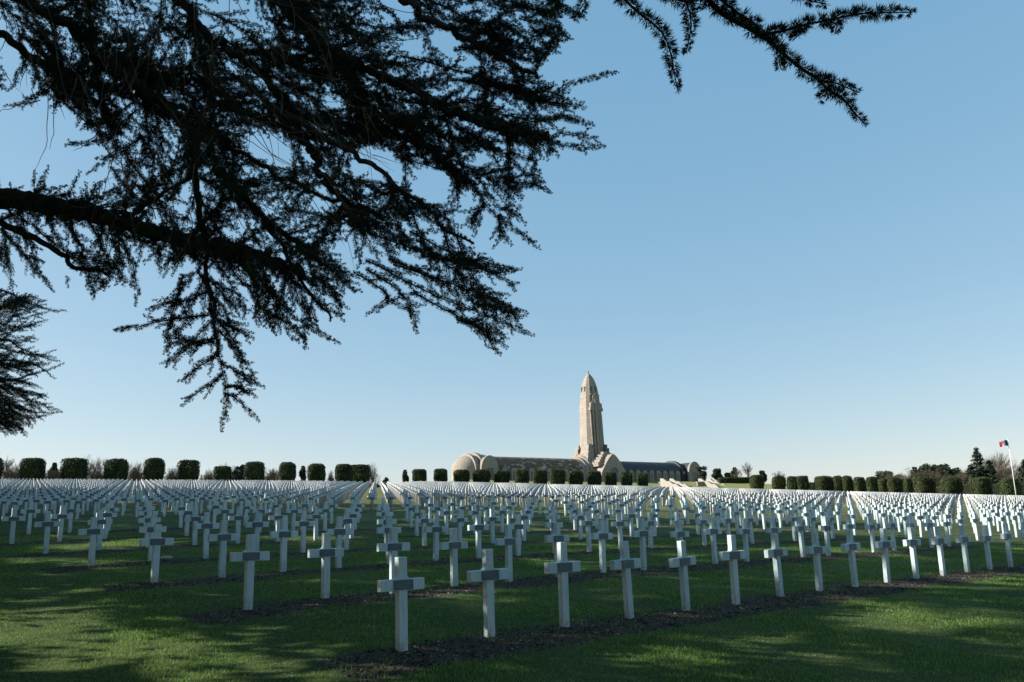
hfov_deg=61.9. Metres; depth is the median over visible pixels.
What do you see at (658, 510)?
grave cross
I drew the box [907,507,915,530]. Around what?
grave cross
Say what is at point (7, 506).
grave cross
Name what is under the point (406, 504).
grave cross
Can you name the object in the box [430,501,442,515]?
grave cross
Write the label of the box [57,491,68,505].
grave cross
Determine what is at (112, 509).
grave cross
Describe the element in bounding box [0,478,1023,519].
distant crosses
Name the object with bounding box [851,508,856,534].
grave cross
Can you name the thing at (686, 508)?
grave cross
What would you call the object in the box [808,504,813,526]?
grave cross
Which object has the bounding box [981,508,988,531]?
grave cross
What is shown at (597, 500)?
grave cross
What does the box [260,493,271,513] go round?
grave cross
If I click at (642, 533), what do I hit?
grave cross
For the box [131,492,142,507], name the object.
grave cross
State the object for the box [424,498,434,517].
grave cross
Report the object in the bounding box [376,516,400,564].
grave cross
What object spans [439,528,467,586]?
grave cross
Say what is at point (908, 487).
clipped yew
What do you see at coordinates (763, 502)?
grave cross
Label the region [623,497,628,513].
grave cross
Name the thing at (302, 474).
conifer tree
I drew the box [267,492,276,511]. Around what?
grave cross
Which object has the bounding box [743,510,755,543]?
grave cross
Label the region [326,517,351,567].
grave cross
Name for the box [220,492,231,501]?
grave cross
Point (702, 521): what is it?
grave cross
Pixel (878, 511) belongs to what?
grave cross
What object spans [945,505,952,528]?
grave cross
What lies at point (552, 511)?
grave cross
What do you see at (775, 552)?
grave cross
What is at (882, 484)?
clipped yew
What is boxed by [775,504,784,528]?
grave cross
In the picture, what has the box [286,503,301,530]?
grave cross
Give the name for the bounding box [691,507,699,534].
grave cross
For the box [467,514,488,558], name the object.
grave cross
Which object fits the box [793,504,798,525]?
grave cross
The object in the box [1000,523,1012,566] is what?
grave cross
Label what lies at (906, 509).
grave cross
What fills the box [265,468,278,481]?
bare tree
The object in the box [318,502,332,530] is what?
grave cross
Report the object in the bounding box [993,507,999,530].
grave cross
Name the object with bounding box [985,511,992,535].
grave cross
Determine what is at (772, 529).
grave cross
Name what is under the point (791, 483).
clipped yew
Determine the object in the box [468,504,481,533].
grave cross
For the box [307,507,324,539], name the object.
grave cross
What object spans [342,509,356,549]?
grave cross
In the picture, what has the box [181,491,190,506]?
grave cross
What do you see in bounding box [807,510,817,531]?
grave cross
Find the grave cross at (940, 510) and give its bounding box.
[938,504,942,523]
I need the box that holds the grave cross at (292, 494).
[290,492,297,508]
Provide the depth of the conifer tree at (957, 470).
224.30 m
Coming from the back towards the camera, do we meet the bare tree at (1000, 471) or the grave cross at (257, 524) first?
the bare tree at (1000, 471)
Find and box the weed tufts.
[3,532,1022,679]
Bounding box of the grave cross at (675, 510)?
[670,507,681,516]
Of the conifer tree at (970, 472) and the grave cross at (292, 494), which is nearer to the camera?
the grave cross at (292, 494)
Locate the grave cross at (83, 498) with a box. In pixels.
[80,493,89,514]
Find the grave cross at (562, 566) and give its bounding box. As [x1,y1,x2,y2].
[544,542,580,626]
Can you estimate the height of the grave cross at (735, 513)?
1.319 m
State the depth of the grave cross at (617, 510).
35.82 m
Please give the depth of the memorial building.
368.69 m
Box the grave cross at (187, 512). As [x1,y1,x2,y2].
[178,503,192,535]
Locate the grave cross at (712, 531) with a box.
[703,518,721,563]
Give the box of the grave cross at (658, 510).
[655,503,661,526]
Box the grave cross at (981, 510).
[979,504,984,524]
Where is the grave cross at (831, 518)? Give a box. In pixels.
[828,510,836,538]
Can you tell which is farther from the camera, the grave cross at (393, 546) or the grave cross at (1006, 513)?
the grave cross at (1006, 513)
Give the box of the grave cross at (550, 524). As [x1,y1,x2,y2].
[545,513,562,553]
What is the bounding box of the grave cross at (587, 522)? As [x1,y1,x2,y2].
[579,511,595,551]
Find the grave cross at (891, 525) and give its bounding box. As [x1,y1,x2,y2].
[885,515,897,550]
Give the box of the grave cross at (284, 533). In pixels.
[270,518,297,571]
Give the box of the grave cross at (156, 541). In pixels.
[139,524,173,582]
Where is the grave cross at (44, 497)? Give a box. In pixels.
[38,493,46,513]
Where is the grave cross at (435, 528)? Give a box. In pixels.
[424,516,447,560]
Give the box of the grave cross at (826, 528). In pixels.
[818,516,833,555]
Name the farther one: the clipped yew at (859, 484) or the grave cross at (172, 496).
the clipped yew at (859, 484)
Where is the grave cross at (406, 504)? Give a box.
[401,498,408,520]
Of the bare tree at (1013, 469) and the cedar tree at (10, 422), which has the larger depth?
the bare tree at (1013, 469)
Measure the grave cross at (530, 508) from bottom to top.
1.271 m
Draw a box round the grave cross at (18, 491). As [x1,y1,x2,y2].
[12,490,19,509]
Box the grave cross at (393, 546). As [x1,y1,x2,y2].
[377,527,409,593]
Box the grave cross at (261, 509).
[252,502,268,532]
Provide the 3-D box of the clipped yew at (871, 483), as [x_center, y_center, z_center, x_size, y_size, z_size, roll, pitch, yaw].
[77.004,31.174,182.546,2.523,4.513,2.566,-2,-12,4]
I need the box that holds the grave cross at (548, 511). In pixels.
[545,504,556,530]
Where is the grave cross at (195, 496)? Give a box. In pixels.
[194,490,200,507]
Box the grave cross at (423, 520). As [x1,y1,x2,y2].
[415,510,432,545]
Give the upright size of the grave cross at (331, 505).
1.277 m
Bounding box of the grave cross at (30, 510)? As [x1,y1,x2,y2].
[20,501,40,533]
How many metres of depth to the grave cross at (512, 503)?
42.72 m
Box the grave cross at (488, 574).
[467,549,508,637]
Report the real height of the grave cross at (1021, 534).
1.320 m
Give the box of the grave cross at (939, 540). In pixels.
[931,526,946,575]
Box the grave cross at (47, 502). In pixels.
[40,495,54,519]
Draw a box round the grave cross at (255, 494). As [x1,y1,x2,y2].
[251,491,260,508]
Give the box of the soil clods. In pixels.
[0,524,1023,681]
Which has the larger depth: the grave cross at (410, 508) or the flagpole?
the flagpole
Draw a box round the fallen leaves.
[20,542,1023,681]
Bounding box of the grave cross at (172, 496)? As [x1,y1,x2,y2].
[167,491,178,510]
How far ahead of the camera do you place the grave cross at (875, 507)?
43.47 m
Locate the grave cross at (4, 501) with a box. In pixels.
[0,496,11,518]
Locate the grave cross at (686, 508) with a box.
[682,502,691,523]
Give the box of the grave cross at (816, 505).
[814,500,819,516]
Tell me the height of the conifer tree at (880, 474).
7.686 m
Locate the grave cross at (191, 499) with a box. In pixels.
[185,493,197,515]
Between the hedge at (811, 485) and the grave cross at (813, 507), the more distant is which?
the hedge at (811, 485)
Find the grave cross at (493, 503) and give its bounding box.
[488,497,498,515]
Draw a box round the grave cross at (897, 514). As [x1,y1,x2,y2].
[894,507,900,531]
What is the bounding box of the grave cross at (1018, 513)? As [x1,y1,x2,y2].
[1015,507,1021,529]
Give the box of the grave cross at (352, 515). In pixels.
[343,506,360,537]
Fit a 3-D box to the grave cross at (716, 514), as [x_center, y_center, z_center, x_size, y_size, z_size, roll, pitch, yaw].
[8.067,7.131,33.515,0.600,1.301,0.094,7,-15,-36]
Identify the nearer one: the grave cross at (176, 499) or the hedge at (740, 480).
the grave cross at (176, 499)
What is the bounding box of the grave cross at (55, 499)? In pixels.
[49,493,61,513]
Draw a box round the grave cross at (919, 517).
[915,509,924,536]
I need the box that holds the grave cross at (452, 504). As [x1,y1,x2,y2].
[448,497,457,517]
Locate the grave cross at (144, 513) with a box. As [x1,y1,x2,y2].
[138,503,157,537]
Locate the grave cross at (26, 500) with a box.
[19,494,33,515]
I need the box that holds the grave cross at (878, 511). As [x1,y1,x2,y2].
[876,504,882,527]
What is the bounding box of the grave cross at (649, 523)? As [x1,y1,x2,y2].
[645,512,656,547]
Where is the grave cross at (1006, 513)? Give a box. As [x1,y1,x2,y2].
[1003,506,1010,530]
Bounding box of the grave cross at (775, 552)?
[764,534,787,596]
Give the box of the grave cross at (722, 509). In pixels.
[718,502,727,526]
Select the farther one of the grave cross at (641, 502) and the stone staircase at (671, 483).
the stone staircase at (671, 483)
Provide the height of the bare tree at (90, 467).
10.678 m
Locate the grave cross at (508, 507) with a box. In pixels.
[504,500,513,523]
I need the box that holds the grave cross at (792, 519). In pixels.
[787,510,796,540]
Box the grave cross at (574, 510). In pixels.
[568,503,577,529]
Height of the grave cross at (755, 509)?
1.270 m
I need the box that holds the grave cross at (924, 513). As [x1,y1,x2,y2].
[921,507,927,530]
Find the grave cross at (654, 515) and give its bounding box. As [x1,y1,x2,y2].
[652,507,659,535]
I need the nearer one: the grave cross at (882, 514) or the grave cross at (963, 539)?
the grave cross at (963, 539)
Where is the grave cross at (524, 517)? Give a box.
[520,507,531,540]
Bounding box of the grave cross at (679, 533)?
[670,520,688,551]
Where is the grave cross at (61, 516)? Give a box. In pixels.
[51,506,72,541]
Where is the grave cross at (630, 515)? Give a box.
[624,507,637,536]
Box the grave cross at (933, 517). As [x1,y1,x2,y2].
[930,510,937,535]
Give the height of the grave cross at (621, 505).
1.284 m
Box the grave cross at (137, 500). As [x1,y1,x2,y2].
[131,494,144,516]
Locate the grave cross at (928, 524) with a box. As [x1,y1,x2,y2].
[923,515,934,547]
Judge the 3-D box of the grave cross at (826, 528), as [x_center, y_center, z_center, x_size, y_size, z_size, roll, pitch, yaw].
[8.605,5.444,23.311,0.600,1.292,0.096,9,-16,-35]
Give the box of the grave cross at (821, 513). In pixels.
[817,506,825,525]
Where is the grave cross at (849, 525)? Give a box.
[843,515,855,529]
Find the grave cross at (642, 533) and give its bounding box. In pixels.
[632,518,652,570]
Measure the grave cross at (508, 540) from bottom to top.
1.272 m
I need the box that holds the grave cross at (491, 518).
[483,509,500,543]
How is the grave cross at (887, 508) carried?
on the ground at (128, 519)
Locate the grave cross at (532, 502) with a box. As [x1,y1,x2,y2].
[527,498,535,517]
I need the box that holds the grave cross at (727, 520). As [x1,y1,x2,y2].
[721,511,733,544]
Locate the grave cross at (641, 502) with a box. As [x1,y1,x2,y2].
[639,497,644,515]
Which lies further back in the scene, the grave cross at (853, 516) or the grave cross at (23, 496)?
the grave cross at (23, 496)
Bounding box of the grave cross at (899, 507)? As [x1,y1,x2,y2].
[898,502,902,521]
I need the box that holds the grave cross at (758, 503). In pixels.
[756,498,761,517]
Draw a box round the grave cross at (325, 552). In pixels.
[308,533,343,598]
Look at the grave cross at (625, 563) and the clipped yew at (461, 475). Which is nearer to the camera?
the grave cross at (625, 563)
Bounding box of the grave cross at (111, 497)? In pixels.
[104,492,116,499]
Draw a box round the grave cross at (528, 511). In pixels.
[525,504,533,531]
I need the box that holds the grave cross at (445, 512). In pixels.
[439,503,453,534]
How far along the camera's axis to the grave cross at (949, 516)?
34.85 m
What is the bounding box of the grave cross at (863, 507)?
[860,503,865,523]
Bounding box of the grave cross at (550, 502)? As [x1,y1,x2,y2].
[545,500,555,508]
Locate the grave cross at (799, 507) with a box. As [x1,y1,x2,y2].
[796,501,803,517]
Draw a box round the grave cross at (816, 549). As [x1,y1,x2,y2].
[805,532,826,591]
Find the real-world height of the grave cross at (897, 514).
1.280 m
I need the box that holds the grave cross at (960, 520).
[955,512,964,524]
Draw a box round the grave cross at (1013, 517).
[1010,510,1017,536]
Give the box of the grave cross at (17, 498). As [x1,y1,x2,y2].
[9,493,22,507]
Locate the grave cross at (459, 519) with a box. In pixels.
[451,509,467,540]
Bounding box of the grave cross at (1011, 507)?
[1009,504,1014,523]
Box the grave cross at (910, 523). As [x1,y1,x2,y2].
[905,515,915,527]
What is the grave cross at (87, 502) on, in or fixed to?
on the ground at (128, 519)
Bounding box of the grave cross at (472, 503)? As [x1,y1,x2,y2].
[468,497,477,519]
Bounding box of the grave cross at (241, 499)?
[235,494,246,513]
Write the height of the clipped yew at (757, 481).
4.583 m
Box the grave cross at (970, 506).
[968,504,974,526]
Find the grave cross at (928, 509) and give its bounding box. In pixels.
[925,504,931,514]
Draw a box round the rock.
[160,556,171,559]
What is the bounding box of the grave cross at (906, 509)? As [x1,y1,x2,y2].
[902,504,908,522]
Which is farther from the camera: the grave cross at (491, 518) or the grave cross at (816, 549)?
the grave cross at (491, 518)
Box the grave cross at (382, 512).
[376,504,392,536]
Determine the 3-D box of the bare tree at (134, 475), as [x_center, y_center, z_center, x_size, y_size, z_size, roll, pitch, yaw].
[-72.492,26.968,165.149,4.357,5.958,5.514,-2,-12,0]
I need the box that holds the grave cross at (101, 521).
[87,510,111,550]
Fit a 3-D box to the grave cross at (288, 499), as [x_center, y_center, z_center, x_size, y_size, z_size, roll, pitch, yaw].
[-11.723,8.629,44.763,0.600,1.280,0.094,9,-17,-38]
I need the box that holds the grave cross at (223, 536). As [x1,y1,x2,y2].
[208,520,238,577]
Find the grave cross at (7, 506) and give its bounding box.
[1,492,12,512]
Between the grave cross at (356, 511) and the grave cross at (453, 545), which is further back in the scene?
the grave cross at (356, 511)
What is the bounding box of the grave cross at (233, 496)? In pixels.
[228,491,238,508]
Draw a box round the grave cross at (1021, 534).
[1018,522,1023,540]
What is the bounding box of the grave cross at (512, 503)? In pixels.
[510,497,517,517]
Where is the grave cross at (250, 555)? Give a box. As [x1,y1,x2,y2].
[229,534,269,609]
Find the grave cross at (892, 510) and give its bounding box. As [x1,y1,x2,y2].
[889,504,895,522]
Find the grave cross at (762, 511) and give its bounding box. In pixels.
[758,504,766,528]
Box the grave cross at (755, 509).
[752,503,759,524]
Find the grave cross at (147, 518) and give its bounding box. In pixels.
[138,508,160,547]
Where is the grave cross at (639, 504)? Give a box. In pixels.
[637,499,641,517]
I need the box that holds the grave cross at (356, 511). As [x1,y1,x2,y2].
[349,502,361,529]
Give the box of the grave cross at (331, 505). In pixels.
[327,499,337,523]
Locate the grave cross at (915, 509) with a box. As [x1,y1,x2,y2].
[913,504,918,525]
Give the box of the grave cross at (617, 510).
[612,504,622,520]
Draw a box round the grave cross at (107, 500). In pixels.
[101,495,115,503]
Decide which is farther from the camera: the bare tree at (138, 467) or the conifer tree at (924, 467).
the conifer tree at (924, 467)
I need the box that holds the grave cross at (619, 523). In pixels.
[611,513,627,549]
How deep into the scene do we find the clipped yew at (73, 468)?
125.39 m
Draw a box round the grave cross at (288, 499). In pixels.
[283,493,293,508]
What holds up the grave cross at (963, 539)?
on the ground at (128, 519)
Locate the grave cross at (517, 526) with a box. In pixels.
[507,514,527,555]
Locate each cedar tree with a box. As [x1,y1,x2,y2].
[0,0,917,431]
[0,212,65,436]
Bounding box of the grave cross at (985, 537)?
[979,525,992,569]
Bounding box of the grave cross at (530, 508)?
[524,501,534,523]
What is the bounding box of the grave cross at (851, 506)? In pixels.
[848,505,855,520]
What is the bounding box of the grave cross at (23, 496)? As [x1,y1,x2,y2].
[20,490,32,497]
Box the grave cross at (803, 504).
[801,500,807,518]
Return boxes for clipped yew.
[0,458,3,478]
[19,457,46,479]
[59,457,88,480]
[103,458,128,480]
[143,457,165,480]
[177,459,200,480]
[213,466,231,480]
[243,461,265,480]
[278,462,296,481]
[307,463,325,480]
[334,464,353,481]
[352,464,370,482]
[411,469,426,481]
[433,468,447,481]
[453,469,469,482]
[472,469,490,482]
[493,470,510,482]
[514,469,528,482]
[532,470,547,484]
[549,468,565,484]
[568,470,583,484]
[586,471,601,485]
[604,472,616,485]
[620,472,632,485]
[636,473,648,485]
[749,474,764,488]
[771,475,785,488]
[787,476,797,489]
[796,475,809,489]
[814,476,832,490]
[833,475,842,490]
[841,475,853,495]
[852,477,865,491]
[866,476,878,491]
[877,478,887,491]
[887,477,901,492]
[902,478,913,493]
[912,476,936,492]
[939,476,963,496]
[969,477,992,494]
[998,478,1021,496]
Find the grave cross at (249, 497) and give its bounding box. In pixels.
[243,493,254,512]
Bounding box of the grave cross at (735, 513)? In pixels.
[731,505,740,528]
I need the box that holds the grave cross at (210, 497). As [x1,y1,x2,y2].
[208,492,215,511]
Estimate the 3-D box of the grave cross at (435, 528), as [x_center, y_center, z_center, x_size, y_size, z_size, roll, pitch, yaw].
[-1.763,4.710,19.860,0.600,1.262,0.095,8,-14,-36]
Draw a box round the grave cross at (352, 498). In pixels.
[347,492,356,505]
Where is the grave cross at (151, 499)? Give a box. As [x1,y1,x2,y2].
[144,493,156,505]
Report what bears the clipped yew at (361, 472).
on the ground at (128, 519)
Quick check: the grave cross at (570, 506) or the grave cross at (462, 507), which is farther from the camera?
the grave cross at (570, 506)
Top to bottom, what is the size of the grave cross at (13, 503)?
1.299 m
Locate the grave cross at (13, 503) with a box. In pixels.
[6,496,21,514]
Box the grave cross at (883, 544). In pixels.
[874,528,893,582]
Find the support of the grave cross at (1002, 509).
on the ground at (128, 519)
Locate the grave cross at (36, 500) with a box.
[28,494,43,517]
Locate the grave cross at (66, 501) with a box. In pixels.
[59,495,73,513]
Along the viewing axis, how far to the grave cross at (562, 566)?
11.26 m
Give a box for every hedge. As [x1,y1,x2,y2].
[717,477,749,483]
[786,478,914,491]
[935,482,1023,498]
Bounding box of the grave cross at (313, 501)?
[308,492,318,510]
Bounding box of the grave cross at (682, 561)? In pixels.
[669,541,695,610]
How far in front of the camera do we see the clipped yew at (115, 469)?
127.21 m
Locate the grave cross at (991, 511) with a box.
[989,505,995,525]
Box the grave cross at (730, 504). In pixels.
[726,499,733,517]
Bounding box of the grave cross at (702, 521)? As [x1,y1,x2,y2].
[695,512,708,544]
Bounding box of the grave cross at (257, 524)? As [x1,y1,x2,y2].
[245,511,268,550]
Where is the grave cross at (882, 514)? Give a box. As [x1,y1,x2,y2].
[879,507,887,529]
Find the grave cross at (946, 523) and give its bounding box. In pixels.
[941,514,951,546]
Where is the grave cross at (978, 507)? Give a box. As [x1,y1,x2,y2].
[977,502,981,521]
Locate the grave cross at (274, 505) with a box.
[268,498,282,525]
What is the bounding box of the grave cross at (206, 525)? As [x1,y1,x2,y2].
[193,512,219,558]
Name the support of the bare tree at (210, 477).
on the ground at (128, 519)
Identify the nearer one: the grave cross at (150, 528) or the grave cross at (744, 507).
the grave cross at (150, 528)
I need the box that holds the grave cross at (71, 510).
[65,502,80,532]
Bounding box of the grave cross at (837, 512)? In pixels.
[833,506,841,529]
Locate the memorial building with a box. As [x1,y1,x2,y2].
[451,371,699,481]
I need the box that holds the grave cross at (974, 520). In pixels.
[970,512,979,540]
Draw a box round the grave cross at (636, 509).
[633,502,641,527]
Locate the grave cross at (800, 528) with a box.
[792,516,807,556]
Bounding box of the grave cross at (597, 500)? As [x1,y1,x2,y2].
[594,496,601,514]
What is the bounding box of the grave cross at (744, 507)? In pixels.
[741,499,747,517]
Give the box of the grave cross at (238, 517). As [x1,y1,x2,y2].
[228,507,248,543]
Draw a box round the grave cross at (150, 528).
[139,516,166,561]
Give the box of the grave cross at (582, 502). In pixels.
[578,496,585,515]
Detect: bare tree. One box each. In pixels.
[1,455,19,478]
[1,468,19,479]
[44,467,61,479]
[86,454,97,476]
[87,466,103,480]
[89,457,107,477]
[127,468,144,480]
[133,460,144,472]
[164,469,177,480]
[200,470,212,480]
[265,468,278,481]
[326,471,334,480]
[369,462,380,483]
[733,468,741,476]
[741,464,752,476]
[883,471,898,478]
[897,468,935,492]
[920,467,960,486]
[956,467,967,484]
[982,451,1010,469]
[995,460,1019,478]
[996,458,1019,476]
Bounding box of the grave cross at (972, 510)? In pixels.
[969,508,976,533]
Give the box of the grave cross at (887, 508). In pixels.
[885,502,890,520]
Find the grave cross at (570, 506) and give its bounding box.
[566,499,572,522]
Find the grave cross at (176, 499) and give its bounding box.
[170,493,182,513]
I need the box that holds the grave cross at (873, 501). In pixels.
[871,500,875,519]
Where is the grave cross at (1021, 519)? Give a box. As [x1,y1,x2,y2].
[1018,515,1023,525]
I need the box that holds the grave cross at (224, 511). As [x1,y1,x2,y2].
[215,502,233,520]
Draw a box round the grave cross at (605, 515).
[599,507,612,532]
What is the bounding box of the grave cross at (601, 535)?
[591,520,612,572]
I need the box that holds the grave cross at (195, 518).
[184,508,203,544]
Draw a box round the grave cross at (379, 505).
[377,498,388,518]
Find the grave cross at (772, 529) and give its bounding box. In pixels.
[765,518,781,533]
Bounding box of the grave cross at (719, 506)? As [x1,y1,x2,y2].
[718,501,721,522]
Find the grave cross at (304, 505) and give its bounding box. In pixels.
[297,498,310,510]
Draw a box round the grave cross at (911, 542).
[903,527,920,578]
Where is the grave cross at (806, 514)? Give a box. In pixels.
[802,507,809,531]
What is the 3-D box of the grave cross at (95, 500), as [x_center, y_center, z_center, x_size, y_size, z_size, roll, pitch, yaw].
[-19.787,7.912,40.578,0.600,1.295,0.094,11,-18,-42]
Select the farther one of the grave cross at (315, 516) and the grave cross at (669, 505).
the grave cross at (669, 505)
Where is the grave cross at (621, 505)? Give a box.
[619,499,625,519]
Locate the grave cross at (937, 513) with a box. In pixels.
[935,506,939,525]
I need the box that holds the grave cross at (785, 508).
[781,502,789,523]
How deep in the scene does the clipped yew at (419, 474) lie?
190.19 m
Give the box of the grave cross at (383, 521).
[377,510,396,542]
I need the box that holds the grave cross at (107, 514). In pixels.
[96,504,116,538]
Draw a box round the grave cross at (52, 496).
[50,491,58,509]
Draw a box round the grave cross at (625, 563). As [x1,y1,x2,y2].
[610,541,640,618]
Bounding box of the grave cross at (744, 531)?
[736,519,753,561]
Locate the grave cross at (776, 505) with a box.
[774,500,778,519]
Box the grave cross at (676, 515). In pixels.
[670,512,683,546]
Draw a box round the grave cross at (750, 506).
[746,500,753,516]
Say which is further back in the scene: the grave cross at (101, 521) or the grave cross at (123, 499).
the grave cross at (123, 499)
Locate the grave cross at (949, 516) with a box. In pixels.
[945,508,951,534]
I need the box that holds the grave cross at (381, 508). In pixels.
[376,500,389,526]
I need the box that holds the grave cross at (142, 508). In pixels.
[137,499,154,526]
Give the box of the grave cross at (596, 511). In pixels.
[590,504,601,528]
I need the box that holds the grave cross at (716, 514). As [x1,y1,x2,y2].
[711,506,722,527]
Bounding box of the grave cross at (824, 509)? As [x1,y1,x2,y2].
[823,504,828,515]
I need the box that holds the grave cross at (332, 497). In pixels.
[327,492,336,499]
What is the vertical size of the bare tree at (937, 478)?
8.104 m
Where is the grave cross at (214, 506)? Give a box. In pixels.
[207,498,222,522]
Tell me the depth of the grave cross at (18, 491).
47.46 m
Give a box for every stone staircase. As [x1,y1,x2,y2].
[658,478,689,490]
[698,479,725,487]
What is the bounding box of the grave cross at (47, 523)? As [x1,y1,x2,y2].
[34,511,60,553]
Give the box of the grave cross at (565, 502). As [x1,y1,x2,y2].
[561,497,568,515]
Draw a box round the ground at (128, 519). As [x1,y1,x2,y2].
[0,480,1023,681]
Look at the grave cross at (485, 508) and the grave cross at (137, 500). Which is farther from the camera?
the grave cross at (137, 500)
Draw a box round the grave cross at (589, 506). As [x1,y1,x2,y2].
[584,500,593,520]
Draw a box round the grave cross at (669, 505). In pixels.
[666,499,674,520]
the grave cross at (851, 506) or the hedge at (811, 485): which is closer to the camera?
the grave cross at (851, 506)
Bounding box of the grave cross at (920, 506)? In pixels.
[918,501,924,520]
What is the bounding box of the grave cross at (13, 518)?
[2,508,25,543]
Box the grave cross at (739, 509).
[737,503,744,525]
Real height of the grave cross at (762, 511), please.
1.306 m
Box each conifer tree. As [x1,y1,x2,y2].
[48,462,57,475]
[231,470,240,480]
[235,464,244,480]
[298,466,305,480]
[402,469,408,481]
[695,466,706,481]
[711,467,724,480]
[730,467,737,476]
[759,470,766,480]
[875,470,893,478]
[909,467,918,476]
[918,463,939,480]
[933,464,944,477]
[942,463,952,476]
[951,467,963,482]
[964,464,979,485]
[966,447,985,477]
[981,459,999,483]
[1015,459,1023,481]
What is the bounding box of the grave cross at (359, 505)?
[352,498,364,522]
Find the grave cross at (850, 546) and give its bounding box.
[841,530,860,586]
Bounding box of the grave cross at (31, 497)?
[29,492,41,508]
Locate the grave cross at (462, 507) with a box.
[456,500,468,525]
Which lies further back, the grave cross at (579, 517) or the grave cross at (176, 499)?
the grave cross at (176, 499)
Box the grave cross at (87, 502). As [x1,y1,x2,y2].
[85,491,93,510]
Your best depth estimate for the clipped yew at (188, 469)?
130.40 m
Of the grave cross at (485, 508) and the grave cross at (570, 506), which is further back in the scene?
the grave cross at (570, 506)
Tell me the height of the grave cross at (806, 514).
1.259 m
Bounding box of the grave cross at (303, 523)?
[292,511,314,552]
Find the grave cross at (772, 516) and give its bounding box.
[767,511,778,521]
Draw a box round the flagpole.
[999,439,1015,494]
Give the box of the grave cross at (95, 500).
[89,494,102,515]
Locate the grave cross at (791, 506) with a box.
[788,500,792,509]
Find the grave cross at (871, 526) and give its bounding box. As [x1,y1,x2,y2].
[864,516,877,551]
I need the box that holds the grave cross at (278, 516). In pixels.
[268,507,287,541]
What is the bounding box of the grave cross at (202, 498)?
[196,492,207,513]
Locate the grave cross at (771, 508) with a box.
[767,502,775,510]
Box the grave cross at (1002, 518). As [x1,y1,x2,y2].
[998,511,1005,533]
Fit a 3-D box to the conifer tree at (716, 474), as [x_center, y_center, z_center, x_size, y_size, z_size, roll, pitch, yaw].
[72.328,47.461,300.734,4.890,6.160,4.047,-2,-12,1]
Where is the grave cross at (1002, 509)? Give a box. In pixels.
[999,504,1004,522]
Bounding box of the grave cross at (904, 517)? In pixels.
[900,510,907,537]
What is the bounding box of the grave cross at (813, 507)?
[811,502,816,522]
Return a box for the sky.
[0,0,1023,484]
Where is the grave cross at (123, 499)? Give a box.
[117,493,130,514]
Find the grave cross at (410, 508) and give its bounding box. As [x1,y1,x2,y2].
[404,501,414,527]
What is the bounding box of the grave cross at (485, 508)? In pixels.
[480,501,490,524]
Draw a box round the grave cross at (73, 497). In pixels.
[68,492,76,499]
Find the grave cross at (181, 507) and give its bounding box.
[173,500,185,527]
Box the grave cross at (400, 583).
[377,557,424,651]
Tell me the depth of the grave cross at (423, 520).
24.54 m
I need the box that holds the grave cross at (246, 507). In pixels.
[239,500,253,525]
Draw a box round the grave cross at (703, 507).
[699,501,707,519]
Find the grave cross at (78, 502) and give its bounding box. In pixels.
[71,495,85,518]
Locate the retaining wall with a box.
[696,481,703,485]
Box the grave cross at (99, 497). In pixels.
[93,492,103,511]
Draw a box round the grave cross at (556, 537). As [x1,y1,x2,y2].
[544,522,569,576]
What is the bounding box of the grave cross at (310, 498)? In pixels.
[305,492,315,512]
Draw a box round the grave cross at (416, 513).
[409,505,420,535]
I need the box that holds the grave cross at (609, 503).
[605,497,612,513]
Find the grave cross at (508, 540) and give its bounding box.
[495,525,521,581]
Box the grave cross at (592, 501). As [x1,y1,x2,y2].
[591,497,596,517]
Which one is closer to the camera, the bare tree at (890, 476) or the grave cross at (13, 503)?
the grave cross at (13, 503)
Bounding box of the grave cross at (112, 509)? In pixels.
[101,501,118,530]
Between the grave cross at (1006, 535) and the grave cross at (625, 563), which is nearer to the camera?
the grave cross at (625, 563)
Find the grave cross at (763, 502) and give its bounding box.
[760,500,767,520]
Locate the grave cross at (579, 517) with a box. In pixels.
[573,508,584,538]
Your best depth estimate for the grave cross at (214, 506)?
32.95 m
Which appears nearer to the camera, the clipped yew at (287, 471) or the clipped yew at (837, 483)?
the clipped yew at (287, 471)
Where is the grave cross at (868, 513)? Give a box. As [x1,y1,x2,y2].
[864,507,872,533]
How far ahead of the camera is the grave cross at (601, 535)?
17.61 m
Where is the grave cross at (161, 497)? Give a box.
[157,492,168,511]
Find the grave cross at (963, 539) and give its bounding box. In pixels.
[956,525,970,572]
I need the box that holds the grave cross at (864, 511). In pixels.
[862,505,870,524]
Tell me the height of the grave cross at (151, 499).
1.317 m
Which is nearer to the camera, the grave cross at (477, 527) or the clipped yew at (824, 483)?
the grave cross at (477, 527)
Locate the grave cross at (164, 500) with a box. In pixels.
[158,494,171,516]
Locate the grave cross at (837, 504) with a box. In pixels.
[834,503,841,524]
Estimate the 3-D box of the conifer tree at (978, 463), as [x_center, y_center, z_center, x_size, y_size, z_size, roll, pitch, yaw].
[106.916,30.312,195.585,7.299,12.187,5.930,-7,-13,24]
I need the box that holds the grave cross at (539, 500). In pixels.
[535,495,543,513]
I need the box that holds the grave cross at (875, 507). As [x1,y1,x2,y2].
[872,502,879,523]
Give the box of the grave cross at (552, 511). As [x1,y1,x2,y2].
[545,507,559,534]
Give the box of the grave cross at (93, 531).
[78,517,107,565]
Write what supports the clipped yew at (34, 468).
on the ground at (128, 519)
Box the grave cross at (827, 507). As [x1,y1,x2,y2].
[825,502,830,521]
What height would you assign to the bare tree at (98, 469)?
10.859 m
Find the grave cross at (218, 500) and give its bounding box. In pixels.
[211,494,222,514]
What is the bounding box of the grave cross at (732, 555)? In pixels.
[719,535,745,604]
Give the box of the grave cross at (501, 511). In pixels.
[495,503,508,532]

